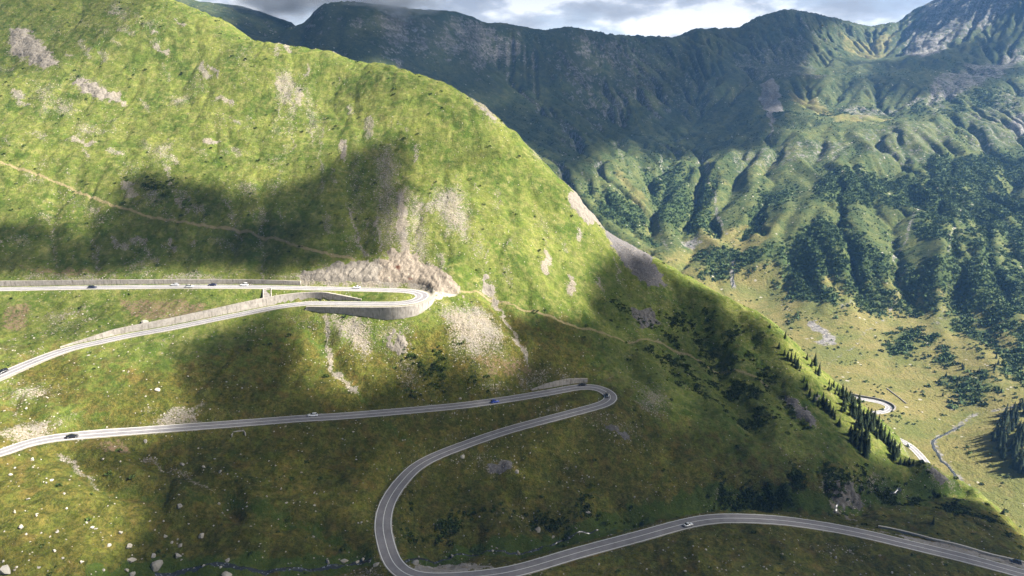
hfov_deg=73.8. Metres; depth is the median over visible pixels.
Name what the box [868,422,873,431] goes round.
spruce tree
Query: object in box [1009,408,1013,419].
spruce tree
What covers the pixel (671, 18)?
sky
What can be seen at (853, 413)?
spruce tree
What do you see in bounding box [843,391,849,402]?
spruce tree
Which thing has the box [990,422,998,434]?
spruce tree
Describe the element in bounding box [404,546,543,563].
stream water
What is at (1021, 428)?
spruce tree
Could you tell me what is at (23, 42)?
rock outcrop
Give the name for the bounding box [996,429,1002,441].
spruce tree
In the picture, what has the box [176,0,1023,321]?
mountains
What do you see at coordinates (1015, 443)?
spruce tree
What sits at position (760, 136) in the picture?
slope shrubbery
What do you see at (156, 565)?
boulder
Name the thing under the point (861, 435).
spruce tree
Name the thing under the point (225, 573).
boulder
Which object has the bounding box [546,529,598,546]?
stream water
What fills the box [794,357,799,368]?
spruce tree
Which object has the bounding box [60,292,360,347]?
retaining wall
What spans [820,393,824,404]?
spruce tree
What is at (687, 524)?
car
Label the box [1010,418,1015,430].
spruce tree
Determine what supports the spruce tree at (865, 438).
on the hillside
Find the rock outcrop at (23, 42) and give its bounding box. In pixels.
[8,28,58,67]
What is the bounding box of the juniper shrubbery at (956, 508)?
[0,0,1023,575]
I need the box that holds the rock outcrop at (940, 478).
[925,467,947,484]
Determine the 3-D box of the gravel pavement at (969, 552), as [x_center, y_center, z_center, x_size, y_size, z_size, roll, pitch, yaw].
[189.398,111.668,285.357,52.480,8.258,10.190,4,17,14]
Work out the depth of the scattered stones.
390.79 m
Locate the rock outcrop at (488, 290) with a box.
[482,274,498,306]
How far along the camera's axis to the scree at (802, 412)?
371.74 m
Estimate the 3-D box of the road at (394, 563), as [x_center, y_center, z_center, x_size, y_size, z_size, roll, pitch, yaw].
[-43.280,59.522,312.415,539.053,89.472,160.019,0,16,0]
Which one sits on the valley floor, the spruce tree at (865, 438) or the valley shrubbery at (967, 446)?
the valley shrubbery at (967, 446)
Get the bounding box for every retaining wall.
[0,279,300,286]
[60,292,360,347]
[306,296,434,319]
[531,378,587,390]
[852,393,895,411]
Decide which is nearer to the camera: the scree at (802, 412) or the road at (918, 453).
the scree at (802, 412)
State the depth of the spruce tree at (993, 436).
605.60 m
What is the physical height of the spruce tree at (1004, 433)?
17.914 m
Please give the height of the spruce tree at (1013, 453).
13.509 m
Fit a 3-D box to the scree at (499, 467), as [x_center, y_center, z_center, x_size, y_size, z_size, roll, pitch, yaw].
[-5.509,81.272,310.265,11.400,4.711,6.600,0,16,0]
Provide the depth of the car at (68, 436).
272.34 m
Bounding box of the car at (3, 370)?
[0,367,7,374]
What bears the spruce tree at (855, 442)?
on the hillside
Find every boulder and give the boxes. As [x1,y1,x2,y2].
[0,564,10,574]
[127,557,136,562]
[151,560,162,571]
[221,571,231,575]
[412,560,418,565]
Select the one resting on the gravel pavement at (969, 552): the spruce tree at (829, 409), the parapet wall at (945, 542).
the parapet wall at (945, 542)
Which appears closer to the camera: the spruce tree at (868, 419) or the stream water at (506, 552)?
the stream water at (506, 552)
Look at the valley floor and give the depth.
804.07 m
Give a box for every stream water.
[155,557,371,575]
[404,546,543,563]
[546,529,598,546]
[882,486,901,494]
[931,425,963,476]
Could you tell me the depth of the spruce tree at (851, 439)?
360.51 m
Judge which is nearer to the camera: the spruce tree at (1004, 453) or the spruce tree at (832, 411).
the spruce tree at (832, 411)
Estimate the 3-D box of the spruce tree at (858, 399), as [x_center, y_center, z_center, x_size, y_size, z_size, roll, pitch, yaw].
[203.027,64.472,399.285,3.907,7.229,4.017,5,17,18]
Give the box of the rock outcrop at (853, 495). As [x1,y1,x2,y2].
[831,480,864,510]
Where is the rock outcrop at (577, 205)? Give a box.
[568,186,600,226]
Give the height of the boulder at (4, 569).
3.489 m
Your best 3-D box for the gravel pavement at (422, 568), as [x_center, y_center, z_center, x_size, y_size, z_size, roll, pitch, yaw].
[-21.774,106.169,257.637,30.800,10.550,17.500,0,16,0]
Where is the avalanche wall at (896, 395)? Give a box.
[886,388,906,403]
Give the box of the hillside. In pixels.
[0,0,1023,575]
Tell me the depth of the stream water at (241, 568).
242.97 m
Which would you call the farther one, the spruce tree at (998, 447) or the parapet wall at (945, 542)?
the spruce tree at (998, 447)
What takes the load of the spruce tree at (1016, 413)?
on the valley floor
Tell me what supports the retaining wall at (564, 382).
on the hillside
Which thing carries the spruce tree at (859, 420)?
on the hillside
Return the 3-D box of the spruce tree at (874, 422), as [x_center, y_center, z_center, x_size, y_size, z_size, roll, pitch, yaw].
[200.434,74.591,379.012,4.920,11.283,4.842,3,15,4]
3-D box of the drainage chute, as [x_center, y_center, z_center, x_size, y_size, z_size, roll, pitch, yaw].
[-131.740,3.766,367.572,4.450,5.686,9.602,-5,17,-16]
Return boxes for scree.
[487,460,511,474]
[602,226,667,287]
[611,424,629,439]
[784,396,815,426]
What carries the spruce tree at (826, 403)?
on the hillside
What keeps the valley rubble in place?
on the mountains
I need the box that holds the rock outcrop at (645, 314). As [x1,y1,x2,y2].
[631,304,660,328]
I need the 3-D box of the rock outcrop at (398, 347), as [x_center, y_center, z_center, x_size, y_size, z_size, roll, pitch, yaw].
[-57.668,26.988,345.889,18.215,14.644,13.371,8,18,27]
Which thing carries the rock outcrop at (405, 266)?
on the hillside
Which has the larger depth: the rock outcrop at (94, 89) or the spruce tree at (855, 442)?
the rock outcrop at (94, 89)
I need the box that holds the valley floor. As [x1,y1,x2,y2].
[649,245,1023,530]
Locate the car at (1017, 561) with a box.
[1009,559,1021,564]
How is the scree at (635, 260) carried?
on the hillside
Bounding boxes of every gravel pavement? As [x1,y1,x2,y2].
[414,563,493,572]
[423,288,456,300]
[896,534,1023,568]
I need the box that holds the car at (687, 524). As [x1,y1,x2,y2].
[683,522,692,527]
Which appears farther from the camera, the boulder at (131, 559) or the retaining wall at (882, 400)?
the retaining wall at (882, 400)
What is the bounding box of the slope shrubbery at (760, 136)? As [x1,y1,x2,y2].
[511,28,1023,265]
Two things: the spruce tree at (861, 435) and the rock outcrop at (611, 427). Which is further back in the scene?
the spruce tree at (861, 435)
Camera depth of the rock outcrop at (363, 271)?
383.15 m
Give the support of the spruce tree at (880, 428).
on the hillside
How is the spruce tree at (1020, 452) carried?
on the valley floor
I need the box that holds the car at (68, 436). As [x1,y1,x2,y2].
[66,434,78,438]
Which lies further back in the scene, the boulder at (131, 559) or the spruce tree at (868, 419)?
the spruce tree at (868, 419)
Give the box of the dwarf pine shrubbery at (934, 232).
[579,88,1023,409]
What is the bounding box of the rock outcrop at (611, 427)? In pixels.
[594,424,618,430]
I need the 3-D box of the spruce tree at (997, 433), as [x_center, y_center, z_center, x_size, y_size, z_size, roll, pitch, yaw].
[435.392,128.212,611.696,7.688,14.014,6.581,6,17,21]
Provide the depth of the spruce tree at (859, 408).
380.26 m
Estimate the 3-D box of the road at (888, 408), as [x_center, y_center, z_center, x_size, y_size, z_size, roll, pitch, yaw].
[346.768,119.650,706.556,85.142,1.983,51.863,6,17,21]
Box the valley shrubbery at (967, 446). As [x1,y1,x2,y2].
[609,226,1023,527]
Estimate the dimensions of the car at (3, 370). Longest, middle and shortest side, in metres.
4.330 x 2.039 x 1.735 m
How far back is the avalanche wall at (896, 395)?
727.68 m
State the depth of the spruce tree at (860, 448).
358.64 m
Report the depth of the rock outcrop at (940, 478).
363.85 m
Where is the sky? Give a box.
[196,0,932,36]
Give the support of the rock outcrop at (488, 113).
on the hillside
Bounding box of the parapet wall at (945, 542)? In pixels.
[878,525,1023,563]
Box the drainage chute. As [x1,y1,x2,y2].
[263,287,271,297]
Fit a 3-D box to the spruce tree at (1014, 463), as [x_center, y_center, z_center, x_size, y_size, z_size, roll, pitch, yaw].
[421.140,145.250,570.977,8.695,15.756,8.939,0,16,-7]
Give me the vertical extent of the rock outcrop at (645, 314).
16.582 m
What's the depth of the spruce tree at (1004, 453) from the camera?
581.85 m
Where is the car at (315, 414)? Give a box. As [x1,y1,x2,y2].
[308,412,317,416]
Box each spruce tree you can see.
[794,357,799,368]
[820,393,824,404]
[822,397,828,408]
[826,400,831,412]
[830,406,834,416]
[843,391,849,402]
[848,429,853,443]
[851,406,857,416]
[851,419,858,438]
[853,431,858,446]
[856,394,861,403]
[857,405,863,416]
[857,412,860,425]
[858,428,863,443]
[858,429,870,448]
[858,439,862,452]
[861,440,869,459]
[863,407,871,425]
[864,436,871,452]
[866,413,870,426]
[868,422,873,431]
[871,414,875,430]
[878,421,883,436]
[891,441,896,452]
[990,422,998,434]
[990,429,995,441]
[995,425,999,437]
[995,439,1001,451]
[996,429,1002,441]
[997,428,1007,443]
[999,447,1006,460]
[1001,432,1007,446]
[1008,454,1017,470]
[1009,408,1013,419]
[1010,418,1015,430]
[1010,436,1018,451]
[1010,446,1016,457]
[1012,446,1023,458]
[1013,415,1018,427]
[1014,406,1018,419]
[1016,456,1023,470]
[1018,421,1023,436]
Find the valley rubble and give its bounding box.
[270,20,1023,462]
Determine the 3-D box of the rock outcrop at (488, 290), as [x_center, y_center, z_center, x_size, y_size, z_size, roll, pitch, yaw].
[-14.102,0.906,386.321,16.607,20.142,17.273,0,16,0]
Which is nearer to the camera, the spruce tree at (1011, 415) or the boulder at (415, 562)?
the boulder at (415, 562)
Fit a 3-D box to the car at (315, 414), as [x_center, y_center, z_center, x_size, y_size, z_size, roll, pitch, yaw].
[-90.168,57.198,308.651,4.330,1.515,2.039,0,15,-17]
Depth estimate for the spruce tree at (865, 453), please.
354.95 m
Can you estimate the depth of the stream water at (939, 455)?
616.29 m
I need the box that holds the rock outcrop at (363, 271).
[298,257,382,282]
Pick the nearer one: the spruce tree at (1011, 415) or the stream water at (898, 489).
the stream water at (898, 489)
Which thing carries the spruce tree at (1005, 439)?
on the valley floor
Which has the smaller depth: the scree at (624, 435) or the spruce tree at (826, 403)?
the scree at (624, 435)
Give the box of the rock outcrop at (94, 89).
[72,75,114,102]
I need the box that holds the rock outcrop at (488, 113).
[478,105,495,119]
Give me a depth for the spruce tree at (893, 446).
372.30 m
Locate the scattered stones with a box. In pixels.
[0,0,1019,575]
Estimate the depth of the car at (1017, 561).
279.53 m
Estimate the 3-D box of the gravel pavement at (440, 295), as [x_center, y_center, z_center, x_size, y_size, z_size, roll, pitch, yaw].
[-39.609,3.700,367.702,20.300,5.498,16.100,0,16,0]
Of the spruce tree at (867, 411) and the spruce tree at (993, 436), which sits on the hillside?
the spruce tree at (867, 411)
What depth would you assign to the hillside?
353.79 m
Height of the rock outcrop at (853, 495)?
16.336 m
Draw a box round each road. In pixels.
[0,285,1023,575]
[855,396,892,413]
[900,438,929,462]
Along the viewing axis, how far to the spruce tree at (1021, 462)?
566.85 m
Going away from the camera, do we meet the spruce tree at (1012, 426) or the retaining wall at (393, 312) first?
the retaining wall at (393, 312)
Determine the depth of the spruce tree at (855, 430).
365.21 m
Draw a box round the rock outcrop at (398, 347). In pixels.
[386,329,410,354]
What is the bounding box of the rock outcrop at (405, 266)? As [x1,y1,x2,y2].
[374,248,464,297]
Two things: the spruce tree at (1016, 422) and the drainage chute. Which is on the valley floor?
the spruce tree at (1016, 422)
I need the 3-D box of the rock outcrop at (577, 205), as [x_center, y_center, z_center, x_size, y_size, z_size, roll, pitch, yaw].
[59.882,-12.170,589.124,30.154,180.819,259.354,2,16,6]
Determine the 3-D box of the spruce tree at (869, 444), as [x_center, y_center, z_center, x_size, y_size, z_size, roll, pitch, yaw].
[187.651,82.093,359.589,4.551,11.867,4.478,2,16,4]
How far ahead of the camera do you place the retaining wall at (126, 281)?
374.67 m
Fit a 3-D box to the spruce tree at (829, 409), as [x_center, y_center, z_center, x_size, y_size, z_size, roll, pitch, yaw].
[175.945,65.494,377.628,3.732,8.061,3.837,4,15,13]

